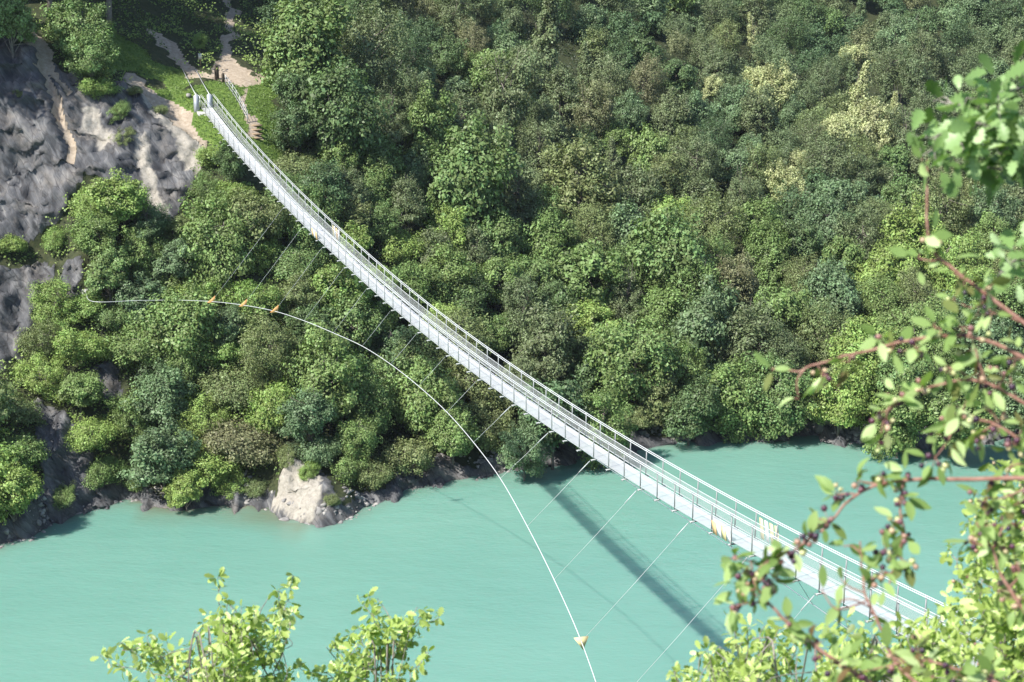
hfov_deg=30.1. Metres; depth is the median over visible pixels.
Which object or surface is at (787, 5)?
fine leaved tree
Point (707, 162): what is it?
fine leaved tree
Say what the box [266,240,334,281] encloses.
bush
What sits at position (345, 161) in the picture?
broadleaf tree
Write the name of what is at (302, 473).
bush
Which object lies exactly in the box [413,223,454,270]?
fine leaved tree
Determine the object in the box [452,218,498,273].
fine leaved tree
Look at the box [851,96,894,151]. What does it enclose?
broadleaf tree
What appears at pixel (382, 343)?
broadleaf tree
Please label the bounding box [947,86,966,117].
pointed tree
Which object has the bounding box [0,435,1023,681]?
lake water
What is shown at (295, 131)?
broadleaf tree
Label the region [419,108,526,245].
broadleaf tree
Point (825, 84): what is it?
fine leaved tree
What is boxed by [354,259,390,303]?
broadleaf tree
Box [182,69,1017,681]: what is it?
suspension footbridge
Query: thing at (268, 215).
broadleaf tree
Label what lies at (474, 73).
broadleaf tree
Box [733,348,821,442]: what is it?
broadleaf tree
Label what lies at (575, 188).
fine leaved tree
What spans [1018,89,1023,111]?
fine leaved tree
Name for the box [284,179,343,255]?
broadleaf tree
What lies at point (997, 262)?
fine leaved tree
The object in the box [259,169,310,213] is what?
broadleaf tree
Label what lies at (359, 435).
broadleaf tree
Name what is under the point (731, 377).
broadleaf tree
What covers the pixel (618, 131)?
broadleaf tree
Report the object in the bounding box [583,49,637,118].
fine leaved tree
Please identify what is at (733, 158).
broadleaf tree
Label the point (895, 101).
pointed tree
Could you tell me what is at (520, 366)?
fine leaved tree
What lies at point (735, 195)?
fine leaved tree
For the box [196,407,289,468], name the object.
bush
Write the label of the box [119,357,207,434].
broadleaf tree
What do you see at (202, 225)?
broadleaf tree
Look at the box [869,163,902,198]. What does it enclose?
broadleaf tree
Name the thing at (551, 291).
broadleaf tree
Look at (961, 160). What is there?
fine leaved tree
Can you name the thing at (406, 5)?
fine leaved tree
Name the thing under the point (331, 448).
bush
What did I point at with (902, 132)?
fine leaved tree
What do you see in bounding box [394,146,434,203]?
broadleaf tree
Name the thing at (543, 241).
broadleaf tree
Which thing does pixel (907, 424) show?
broadleaf tree
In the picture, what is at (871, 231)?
fine leaved tree
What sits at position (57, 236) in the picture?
bush
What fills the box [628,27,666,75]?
broadleaf tree
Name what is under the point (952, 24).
forest
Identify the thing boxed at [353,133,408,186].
broadleaf tree
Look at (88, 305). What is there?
bush
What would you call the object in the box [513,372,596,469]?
broadleaf tree
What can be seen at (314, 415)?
broadleaf tree
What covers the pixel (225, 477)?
bush
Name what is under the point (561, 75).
fine leaved tree
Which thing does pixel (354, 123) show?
broadleaf tree
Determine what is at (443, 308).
broadleaf tree
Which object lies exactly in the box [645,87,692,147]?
broadleaf tree
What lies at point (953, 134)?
oak sapling
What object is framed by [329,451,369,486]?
bush
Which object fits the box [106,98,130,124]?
bush
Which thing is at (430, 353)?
fine leaved tree
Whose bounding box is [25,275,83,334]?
fine leaved tree
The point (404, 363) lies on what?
broadleaf tree
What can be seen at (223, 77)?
wooden post
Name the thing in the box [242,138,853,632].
wind cable
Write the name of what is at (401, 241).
bush
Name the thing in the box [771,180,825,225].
fine leaved tree
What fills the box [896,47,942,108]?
fine leaved tree
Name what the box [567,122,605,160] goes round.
broadleaf tree
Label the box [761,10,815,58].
fine leaved tree
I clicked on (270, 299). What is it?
broadleaf tree
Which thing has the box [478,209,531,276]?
broadleaf tree
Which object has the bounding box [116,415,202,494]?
broadleaf tree
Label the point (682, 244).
broadleaf tree
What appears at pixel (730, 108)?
broadleaf tree
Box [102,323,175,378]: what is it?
broadleaf tree
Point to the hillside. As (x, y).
(58, 130)
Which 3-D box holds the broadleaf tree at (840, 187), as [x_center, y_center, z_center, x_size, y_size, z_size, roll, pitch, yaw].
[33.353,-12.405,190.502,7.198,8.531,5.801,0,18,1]
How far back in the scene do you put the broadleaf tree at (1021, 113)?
218.10 m
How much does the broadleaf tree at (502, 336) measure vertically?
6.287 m
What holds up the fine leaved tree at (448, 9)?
on the hillside
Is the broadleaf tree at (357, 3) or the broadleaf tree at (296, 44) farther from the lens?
the broadleaf tree at (357, 3)
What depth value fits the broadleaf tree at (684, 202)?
182.07 m
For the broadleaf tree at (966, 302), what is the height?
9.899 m
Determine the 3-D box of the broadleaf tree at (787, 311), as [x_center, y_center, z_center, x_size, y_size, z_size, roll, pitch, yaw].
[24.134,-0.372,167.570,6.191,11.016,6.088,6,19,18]
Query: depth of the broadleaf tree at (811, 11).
244.08 m
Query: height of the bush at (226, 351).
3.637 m
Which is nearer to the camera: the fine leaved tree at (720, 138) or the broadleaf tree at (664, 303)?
the broadleaf tree at (664, 303)
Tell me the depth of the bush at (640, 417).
157.76 m
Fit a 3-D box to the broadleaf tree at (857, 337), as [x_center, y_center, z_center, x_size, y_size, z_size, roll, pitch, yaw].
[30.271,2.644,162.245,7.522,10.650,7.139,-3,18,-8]
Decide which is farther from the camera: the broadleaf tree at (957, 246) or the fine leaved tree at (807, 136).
the fine leaved tree at (807, 136)
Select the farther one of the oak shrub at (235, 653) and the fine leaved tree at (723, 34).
the fine leaved tree at (723, 34)
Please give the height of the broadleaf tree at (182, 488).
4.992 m
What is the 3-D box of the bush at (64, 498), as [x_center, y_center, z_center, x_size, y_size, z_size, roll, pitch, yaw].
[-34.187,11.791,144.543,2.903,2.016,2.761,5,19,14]
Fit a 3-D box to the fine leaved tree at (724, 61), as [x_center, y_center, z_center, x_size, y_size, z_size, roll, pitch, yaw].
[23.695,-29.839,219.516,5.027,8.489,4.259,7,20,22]
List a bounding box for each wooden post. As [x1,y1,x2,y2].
[214,65,218,79]
[221,73,224,83]
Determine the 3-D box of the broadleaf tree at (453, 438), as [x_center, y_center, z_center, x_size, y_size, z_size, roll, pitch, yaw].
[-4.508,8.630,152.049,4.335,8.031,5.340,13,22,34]
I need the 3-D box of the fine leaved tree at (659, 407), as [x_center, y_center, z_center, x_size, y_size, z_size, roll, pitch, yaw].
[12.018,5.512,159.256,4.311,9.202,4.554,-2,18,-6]
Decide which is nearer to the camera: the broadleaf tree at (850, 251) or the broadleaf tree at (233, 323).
the broadleaf tree at (233, 323)
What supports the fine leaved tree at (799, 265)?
on the hillside
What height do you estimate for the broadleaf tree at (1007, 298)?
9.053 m
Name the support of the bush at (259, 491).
on the hillside
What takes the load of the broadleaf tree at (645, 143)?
on the hillside
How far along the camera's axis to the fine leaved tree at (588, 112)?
192.42 m
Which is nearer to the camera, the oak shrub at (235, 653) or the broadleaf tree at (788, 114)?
the oak shrub at (235, 653)
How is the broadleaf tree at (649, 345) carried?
on the hillside
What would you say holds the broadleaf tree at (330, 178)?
on the hillside
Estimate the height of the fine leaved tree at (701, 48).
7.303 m
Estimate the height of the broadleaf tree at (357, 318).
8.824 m
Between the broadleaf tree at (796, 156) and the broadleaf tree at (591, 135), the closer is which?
the broadleaf tree at (591, 135)
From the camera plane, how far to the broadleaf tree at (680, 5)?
237.85 m
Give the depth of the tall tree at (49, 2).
168.96 m
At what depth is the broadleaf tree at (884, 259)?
175.85 m
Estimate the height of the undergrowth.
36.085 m
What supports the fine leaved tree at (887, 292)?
on the hillside
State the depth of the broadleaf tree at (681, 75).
210.21 m
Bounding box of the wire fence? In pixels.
[225,74,247,122]
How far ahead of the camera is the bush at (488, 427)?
153.70 m
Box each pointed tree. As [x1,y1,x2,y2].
[492,104,513,200]
[527,0,565,96]
[550,111,577,177]
[575,41,595,105]
[604,136,625,188]
[746,12,766,65]
[838,60,872,142]
[889,84,904,146]
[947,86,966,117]
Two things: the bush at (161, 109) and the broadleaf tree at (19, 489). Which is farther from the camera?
the bush at (161, 109)
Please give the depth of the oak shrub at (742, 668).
6.22 m
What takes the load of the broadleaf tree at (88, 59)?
on the hillside
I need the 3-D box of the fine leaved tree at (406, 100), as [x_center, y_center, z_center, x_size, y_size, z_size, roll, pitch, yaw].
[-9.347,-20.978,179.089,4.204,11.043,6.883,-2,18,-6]
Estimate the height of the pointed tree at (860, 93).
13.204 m
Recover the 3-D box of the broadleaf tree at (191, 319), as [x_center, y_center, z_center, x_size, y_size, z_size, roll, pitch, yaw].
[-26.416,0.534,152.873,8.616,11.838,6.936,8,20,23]
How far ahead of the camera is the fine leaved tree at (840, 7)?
255.64 m
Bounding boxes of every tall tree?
[47,0,52,10]
[106,0,112,26]
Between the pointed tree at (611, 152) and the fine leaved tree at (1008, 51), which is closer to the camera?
the pointed tree at (611, 152)
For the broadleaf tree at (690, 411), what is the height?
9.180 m
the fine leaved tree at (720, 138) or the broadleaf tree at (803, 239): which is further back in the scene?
the fine leaved tree at (720, 138)
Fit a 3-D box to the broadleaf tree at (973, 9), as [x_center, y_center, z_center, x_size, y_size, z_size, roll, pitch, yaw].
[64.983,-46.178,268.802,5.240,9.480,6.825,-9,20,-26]
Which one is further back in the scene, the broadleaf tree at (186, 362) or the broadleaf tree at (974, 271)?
the broadleaf tree at (974, 271)
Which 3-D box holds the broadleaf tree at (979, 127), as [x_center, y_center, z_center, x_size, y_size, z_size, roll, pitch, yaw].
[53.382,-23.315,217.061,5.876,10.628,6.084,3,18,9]
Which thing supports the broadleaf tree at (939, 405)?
on the hillside
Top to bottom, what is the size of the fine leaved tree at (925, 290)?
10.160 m
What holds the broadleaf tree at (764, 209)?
on the hillside
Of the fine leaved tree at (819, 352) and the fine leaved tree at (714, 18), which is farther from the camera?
the fine leaved tree at (714, 18)
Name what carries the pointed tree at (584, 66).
on the hillside
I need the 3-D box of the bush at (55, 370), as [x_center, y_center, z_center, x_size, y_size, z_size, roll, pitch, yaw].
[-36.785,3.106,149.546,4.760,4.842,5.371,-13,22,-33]
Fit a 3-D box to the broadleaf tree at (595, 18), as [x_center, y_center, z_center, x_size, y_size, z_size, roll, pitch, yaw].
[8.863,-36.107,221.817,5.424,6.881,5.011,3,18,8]
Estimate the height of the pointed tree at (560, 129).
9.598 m
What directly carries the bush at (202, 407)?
on the hillside
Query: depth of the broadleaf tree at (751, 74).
216.10 m
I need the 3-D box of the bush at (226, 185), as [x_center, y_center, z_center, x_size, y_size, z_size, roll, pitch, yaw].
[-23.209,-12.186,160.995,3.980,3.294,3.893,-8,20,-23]
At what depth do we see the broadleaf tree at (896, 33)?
243.04 m
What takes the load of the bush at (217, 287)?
on the hillside
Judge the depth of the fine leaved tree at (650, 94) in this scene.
203.19 m
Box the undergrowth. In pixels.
[0,0,1023,489]
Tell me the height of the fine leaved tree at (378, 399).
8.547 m
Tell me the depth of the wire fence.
168.18 m
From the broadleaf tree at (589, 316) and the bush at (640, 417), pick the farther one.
the broadleaf tree at (589, 316)
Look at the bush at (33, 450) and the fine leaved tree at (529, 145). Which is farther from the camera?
the fine leaved tree at (529, 145)
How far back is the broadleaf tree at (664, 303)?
167.43 m
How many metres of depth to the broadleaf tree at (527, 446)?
149.70 m
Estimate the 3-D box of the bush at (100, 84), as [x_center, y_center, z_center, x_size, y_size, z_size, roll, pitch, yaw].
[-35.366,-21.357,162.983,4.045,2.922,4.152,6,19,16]
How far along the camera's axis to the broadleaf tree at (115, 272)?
152.47 m
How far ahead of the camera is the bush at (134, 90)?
164.30 m
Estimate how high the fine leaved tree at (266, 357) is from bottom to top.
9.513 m
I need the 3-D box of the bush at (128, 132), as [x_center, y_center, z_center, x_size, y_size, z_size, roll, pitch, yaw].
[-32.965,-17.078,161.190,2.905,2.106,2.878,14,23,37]
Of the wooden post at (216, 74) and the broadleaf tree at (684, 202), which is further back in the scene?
the broadleaf tree at (684, 202)
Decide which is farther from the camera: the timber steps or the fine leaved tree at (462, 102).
the fine leaved tree at (462, 102)
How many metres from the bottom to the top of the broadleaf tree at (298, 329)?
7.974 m
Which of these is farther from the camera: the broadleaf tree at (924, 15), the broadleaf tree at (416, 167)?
the broadleaf tree at (924, 15)
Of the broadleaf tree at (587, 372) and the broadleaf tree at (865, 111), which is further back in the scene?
the broadleaf tree at (865, 111)
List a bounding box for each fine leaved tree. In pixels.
[12,316,62,359]
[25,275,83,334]
[103,387,161,443]
[121,197,172,248]
[238,303,304,384]
[327,0,416,93]
[334,192,374,234]
[337,163,373,221]
[344,362,397,436]
[347,51,398,108]
[360,199,404,247]
[363,264,403,331]
[371,91,414,144]
[382,0,420,26]
[387,326,460,388]
[388,171,429,237]
[391,25,439,75]
[392,58,432,122]
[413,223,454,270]
[414,0,444,11]
[423,299,495,378]
[431,0,479,40]
[436,87,495,157]
[442,346,499,416]
[452,13,492,61]
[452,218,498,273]
[473,45,550,148]
[484,355,542,412]
[491,156,545,226]
[499,271,543,348]
[506,296,587,388]
[515,118,561,192]
[522,92,558,136]
[523,0,576,27]
[535,128,628,241]
[538,61,586,125]
[563,196,621,256]
[565,77,617,141]
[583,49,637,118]
[600,263,648,326]
[605,238,645,308]
[610,158,670,223]
[618,52,671,110]
[632,359,680,431]
[649,147,691,200]
[662,128,725,186]
[670,253,731,316]
[685,27,723,71]
[685,188,749,254]
[691,0,742,33]
[693,109,735,154]
[697,47,740,86]
[697,231,736,283]
[706,15,746,56]
[706,294,784,384]
[714,247,759,319]
[722,161,765,222]
[733,81,784,145]
[735,0,780,36]
[735,140,782,202]
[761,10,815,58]
[763,316,814,374]
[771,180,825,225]
[775,252,823,300]
[779,0,805,14]
[787,113,832,159]
[792,294,852,374]
[795,128,864,183]
[804,50,844,103]
[813,0,855,16]
[832,198,887,270]
[844,130,885,178]
[845,151,880,198]
[854,193,901,236]
[856,266,916,324]
[869,38,914,96]
[869,293,974,365]
[879,104,927,161]
[895,260,938,336]
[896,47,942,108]
[901,77,951,147]
[901,167,979,238]
[903,25,947,79]
[915,332,971,396]
[938,126,983,187]
[960,157,1018,216]
[981,141,1008,160]
[985,242,1023,285]
[992,32,1023,84]
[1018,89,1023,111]
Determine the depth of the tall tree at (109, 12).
172.16 m
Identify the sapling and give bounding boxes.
[192,32,207,52]
[906,40,1023,301]
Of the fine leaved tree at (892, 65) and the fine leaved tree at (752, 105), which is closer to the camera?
the fine leaved tree at (752, 105)
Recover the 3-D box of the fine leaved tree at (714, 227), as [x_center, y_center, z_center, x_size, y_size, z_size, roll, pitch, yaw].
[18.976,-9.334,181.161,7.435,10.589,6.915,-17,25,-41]
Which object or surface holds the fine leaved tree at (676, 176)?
on the hillside
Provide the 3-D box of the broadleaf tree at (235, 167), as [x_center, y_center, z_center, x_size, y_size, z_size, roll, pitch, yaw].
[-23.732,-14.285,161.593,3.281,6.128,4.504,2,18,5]
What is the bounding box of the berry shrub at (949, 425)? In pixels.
[714,145,1023,681]
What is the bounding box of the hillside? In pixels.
[0,0,1023,543]
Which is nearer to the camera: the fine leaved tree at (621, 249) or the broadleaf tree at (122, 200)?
the broadleaf tree at (122, 200)
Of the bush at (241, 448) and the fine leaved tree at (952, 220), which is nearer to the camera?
the bush at (241, 448)
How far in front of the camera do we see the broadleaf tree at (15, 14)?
159.65 m
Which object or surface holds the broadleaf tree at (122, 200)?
on the hillside
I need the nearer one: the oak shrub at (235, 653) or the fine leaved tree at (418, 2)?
the oak shrub at (235, 653)
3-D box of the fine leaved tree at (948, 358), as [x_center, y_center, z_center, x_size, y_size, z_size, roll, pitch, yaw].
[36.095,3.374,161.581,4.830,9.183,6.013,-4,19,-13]
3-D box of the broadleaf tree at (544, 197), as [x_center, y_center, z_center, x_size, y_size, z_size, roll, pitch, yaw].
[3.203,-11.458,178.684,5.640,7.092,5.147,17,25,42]
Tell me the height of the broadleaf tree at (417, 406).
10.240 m
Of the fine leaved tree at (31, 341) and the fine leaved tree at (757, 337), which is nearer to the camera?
the fine leaved tree at (31, 341)
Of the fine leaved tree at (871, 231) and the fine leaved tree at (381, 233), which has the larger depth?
the fine leaved tree at (871, 231)
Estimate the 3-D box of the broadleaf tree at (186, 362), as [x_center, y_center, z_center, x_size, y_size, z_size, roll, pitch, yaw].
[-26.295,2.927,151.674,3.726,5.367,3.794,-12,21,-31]
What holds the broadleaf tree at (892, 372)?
on the hillside
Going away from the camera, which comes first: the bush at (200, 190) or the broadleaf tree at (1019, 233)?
the bush at (200, 190)
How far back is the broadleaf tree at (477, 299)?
162.98 m
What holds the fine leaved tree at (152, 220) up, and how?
on the hillside
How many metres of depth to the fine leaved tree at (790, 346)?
162.16 m
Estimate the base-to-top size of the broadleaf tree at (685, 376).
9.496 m
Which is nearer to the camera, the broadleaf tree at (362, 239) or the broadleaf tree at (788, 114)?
the broadleaf tree at (362, 239)
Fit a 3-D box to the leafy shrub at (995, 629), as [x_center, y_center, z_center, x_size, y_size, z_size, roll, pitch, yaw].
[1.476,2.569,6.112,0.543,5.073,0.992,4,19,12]
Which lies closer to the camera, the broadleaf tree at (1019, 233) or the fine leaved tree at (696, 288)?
the fine leaved tree at (696, 288)
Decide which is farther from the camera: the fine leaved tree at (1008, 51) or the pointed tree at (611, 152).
the fine leaved tree at (1008, 51)
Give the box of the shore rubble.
[0,415,1017,548]
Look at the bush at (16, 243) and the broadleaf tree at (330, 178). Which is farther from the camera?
the broadleaf tree at (330, 178)
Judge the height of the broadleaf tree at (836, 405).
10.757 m
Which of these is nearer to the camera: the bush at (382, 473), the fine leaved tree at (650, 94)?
the bush at (382, 473)
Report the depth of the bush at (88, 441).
146.84 m
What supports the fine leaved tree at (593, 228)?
on the hillside
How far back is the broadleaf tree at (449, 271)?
163.55 m
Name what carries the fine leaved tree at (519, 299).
on the hillside
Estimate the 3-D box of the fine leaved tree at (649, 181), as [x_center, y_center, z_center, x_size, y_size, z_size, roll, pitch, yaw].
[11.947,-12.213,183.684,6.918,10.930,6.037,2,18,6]
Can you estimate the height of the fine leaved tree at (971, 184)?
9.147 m
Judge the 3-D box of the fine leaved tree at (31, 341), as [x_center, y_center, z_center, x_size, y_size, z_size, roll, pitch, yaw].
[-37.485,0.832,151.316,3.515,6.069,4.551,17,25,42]
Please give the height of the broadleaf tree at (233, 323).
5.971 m
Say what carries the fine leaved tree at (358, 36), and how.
on the hillside
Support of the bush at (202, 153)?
on the hillside
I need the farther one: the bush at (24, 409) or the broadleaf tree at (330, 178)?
the broadleaf tree at (330, 178)
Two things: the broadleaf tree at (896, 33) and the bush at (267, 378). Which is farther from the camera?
the broadleaf tree at (896, 33)
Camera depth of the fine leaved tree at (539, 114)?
192.00 m
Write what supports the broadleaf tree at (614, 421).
on the hillside
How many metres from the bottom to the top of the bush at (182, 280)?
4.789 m
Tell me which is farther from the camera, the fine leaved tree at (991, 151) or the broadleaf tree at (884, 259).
the fine leaved tree at (991, 151)
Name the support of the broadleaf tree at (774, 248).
on the hillside
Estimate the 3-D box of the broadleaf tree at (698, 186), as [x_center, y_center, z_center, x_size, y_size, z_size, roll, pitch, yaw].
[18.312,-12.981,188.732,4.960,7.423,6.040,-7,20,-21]
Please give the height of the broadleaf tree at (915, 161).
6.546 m
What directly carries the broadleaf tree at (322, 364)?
on the hillside
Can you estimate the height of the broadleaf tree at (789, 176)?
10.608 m
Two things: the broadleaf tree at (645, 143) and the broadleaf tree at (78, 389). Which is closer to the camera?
the broadleaf tree at (78, 389)
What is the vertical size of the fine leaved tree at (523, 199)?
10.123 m
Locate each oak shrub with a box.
[90,567,303,681]
[290,586,444,681]
[666,590,1022,681]
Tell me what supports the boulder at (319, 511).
on the hillside
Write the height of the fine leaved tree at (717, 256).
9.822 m
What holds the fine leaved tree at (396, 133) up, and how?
on the hillside
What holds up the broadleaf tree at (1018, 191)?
on the hillside
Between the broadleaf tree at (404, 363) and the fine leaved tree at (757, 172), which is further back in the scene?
the fine leaved tree at (757, 172)
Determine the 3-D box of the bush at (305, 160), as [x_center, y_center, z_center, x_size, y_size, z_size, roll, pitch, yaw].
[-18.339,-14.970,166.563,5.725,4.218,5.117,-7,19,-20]
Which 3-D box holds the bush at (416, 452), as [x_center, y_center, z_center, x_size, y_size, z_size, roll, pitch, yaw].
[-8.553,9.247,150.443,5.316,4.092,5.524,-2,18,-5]
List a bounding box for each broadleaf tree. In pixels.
[0,0,41,58]
[0,461,44,524]
[40,0,116,62]
[56,368,105,415]
[60,26,121,82]
[65,205,118,255]
[82,167,156,229]
[83,245,134,304]
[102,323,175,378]
[112,271,170,323]
[115,225,170,279]
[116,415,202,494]
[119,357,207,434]
[126,274,234,381]
[151,235,202,284]
[158,348,202,386]
[162,467,209,510]
[177,187,268,291]
[197,186,233,233]
[210,302,250,345]
[211,139,247,183]
[215,183,293,245]
[222,278,290,326]
[243,378,297,435]
[255,0,357,90]
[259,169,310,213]
[265,98,317,152]
[272,0,312,6]
[272,68,328,113]
[273,385,337,443]
[277,268,327,320]
[278,316,381,427]
[281,301,336,353]
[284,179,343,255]
[293,56,396,160]
[295,157,351,215]
[308,258,373,315]
[313,139,363,176]
[315,0,360,34]
[318,289,386,361]
[327,64,367,103]
[327,219,374,277]
[332,410,382,458]
[346,0,391,25]
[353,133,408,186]
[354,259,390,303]
[359,154,396,213]
[359,325,437,378]
[368,340,430,414]
[381,354,463,443]
[390,257,450,312]
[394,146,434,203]
[395,80,457,165]
[404,301,464,352]
[415,240,486,306]
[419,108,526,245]
[423,202,472,256]
[424,401,481,464]
[427,31,468,80]
[442,272,493,337]
[453,47,514,99]
[467,255,524,310]
[474,310,519,358]
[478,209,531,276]
[496,416,555,480]
[500,250,561,309]
[508,42,548,90]
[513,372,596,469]
[518,203,580,272]
[525,181,574,235]
[527,279,578,327]
[534,237,628,309]
[557,293,622,338]
[559,330,613,394]
[566,2,610,44]
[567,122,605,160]
[569,385,638,470]
[575,309,686,409]
[600,119,629,156]
[600,195,652,274]
[603,33,639,80]
[612,87,649,133]
[621,199,714,291]
[624,121,673,176]
[624,277,690,342]
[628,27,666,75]
[641,190,700,240]
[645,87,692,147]
[648,57,697,101]
[661,372,724,445]
[665,0,697,19]
[667,274,739,385]
[668,335,711,395]
[675,172,723,222]
[678,86,719,141]
[699,353,767,445]
[700,74,724,103]
[708,79,756,132]
[708,147,752,189]
[714,0,751,29]
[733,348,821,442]
[734,131,767,168]
[734,193,791,248]
[742,63,769,96]
[742,216,795,285]
[753,275,823,353]
[755,59,799,117]
[764,157,810,225]
[776,94,806,137]
[778,211,823,264]
[787,148,807,176]
[788,0,828,44]
[791,189,861,257]
[798,255,866,330]
[805,356,883,436]
[811,173,882,219]
[814,108,861,156]
[816,233,866,282]
[824,312,912,388]
[839,42,877,72]
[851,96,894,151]
[852,237,922,296]
[861,367,937,462]
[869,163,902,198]
[870,13,925,67]
[874,347,944,405]
[877,192,948,280]
[878,169,928,216]
[901,5,942,43]
[906,144,953,181]
[921,228,991,296]
[923,376,1003,465]
[929,289,999,355]
[942,264,996,305]
[950,312,1023,394]
[956,0,993,25]
[962,90,999,130]
[962,208,1017,272]
[966,183,1023,246]
[969,271,1023,326]
[988,154,1019,191]
[994,360,1023,445]
[997,105,1023,116]
[1002,182,1023,224]
[1013,218,1023,250]
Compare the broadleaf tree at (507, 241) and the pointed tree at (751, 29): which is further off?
the pointed tree at (751, 29)
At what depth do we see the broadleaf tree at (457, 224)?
168.12 m
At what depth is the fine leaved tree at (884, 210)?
187.20 m
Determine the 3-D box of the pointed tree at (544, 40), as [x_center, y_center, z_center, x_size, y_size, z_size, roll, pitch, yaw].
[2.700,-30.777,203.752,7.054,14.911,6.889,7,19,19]
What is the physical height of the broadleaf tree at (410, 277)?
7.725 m
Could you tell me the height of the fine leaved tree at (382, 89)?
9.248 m
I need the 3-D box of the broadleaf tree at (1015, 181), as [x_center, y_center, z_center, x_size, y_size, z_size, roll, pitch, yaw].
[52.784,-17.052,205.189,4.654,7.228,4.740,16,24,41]
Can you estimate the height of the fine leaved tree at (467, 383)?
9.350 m
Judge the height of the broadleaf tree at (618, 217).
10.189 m
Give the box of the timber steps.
[251,124,261,138]
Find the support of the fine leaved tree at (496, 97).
on the hillside
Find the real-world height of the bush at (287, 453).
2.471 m
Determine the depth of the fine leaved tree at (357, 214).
163.12 m
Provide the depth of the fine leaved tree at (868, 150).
201.92 m
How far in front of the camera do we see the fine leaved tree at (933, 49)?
237.47 m
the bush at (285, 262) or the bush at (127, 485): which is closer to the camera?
the bush at (127, 485)
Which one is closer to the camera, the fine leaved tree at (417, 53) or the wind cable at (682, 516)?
the wind cable at (682, 516)
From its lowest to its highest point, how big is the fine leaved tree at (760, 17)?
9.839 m
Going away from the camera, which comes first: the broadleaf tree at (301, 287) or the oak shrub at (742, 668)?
the oak shrub at (742, 668)
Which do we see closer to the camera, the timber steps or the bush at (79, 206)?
the bush at (79, 206)
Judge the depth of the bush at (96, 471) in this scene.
146.84 m
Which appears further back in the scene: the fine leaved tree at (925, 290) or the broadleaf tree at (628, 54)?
the broadleaf tree at (628, 54)
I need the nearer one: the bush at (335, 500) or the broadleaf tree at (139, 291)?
the bush at (335, 500)
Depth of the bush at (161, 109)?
164.92 m
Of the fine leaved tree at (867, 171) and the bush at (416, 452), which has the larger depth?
the fine leaved tree at (867, 171)
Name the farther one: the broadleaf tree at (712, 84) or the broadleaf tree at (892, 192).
the broadleaf tree at (712, 84)
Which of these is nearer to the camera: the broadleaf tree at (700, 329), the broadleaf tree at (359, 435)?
the broadleaf tree at (359, 435)
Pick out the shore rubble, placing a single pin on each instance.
(362, 498)
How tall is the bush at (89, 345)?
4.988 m
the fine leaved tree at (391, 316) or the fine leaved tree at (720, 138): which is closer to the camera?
the fine leaved tree at (391, 316)
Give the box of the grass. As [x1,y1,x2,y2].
[51,10,288,168]
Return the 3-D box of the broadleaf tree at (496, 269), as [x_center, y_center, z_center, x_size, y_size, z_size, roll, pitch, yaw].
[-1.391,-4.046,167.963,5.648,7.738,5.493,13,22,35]
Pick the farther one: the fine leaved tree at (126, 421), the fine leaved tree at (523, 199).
the fine leaved tree at (523, 199)
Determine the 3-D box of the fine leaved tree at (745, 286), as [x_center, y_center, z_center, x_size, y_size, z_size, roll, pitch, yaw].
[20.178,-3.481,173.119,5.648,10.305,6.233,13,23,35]
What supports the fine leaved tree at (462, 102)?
on the hillside
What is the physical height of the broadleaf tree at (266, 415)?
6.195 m
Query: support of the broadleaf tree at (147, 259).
on the hillside
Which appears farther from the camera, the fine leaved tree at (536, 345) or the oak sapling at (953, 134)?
the fine leaved tree at (536, 345)
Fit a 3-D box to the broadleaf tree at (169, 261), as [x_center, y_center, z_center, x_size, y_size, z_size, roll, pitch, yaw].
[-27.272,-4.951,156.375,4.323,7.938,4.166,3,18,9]
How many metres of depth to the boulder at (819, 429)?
160.64 m
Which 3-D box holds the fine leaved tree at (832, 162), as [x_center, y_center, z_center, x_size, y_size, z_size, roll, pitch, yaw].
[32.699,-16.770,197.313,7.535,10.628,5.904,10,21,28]
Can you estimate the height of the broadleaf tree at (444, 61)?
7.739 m
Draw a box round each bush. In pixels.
[0,233,28,254]
[0,432,51,469]
[1,384,48,428]
[8,347,67,405]
[12,89,22,96]
[40,224,69,251]
[51,327,114,367]
[51,479,75,509]
[62,413,122,453]
[65,289,107,318]
[68,184,100,220]
[75,76,123,100]
[81,454,129,489]
[84,302,136,330]
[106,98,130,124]
[108,126,136,145]
[122,479,143,491]
[126,84,143,97]
[150,104,168,113]
[159,213,189,240]
[159,272,200,299]
[175,388,238,452]
[185,168,224,206]
[187,443,245,483]
[189,331,247,368]
[193,145,220,168]
[194,359,273,411]
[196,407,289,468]
[199,273,245,307]
[206,468,248,498]
[214,179,259,202]
[243,476,271,497]
[244,236,282,275]
[254,358,304,389]
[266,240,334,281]
[272,143,327,183]
[274,443,299,468]
[286,431,344,469]
[297,459,321,481]
[323,492,342,505]
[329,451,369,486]
[347,453,397,492]
[373,434,435,476]
[375,227,432,265]
[458,385,521,454]
[585,385,619,407]
[621,403,659,430]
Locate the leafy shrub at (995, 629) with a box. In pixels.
[920,458,1023,681]
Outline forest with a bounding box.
[0,0,1023,478]
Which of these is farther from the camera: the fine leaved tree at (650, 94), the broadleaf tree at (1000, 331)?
the fine leaved tree at (650, 94)
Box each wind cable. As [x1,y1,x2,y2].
[82,212,882,681]
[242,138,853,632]
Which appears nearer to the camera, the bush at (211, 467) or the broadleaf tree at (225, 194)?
the bush at (211, 467)
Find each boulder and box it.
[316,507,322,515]
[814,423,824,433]
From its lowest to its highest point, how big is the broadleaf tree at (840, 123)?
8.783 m
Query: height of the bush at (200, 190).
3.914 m
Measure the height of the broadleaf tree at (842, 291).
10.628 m
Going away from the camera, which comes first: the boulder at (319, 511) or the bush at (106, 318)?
the boulder at (319, 511)
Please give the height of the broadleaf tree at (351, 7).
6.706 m
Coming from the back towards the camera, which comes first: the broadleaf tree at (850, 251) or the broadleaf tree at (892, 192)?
the broadleaf tree at (892, 192)
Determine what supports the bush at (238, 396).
on the hillside

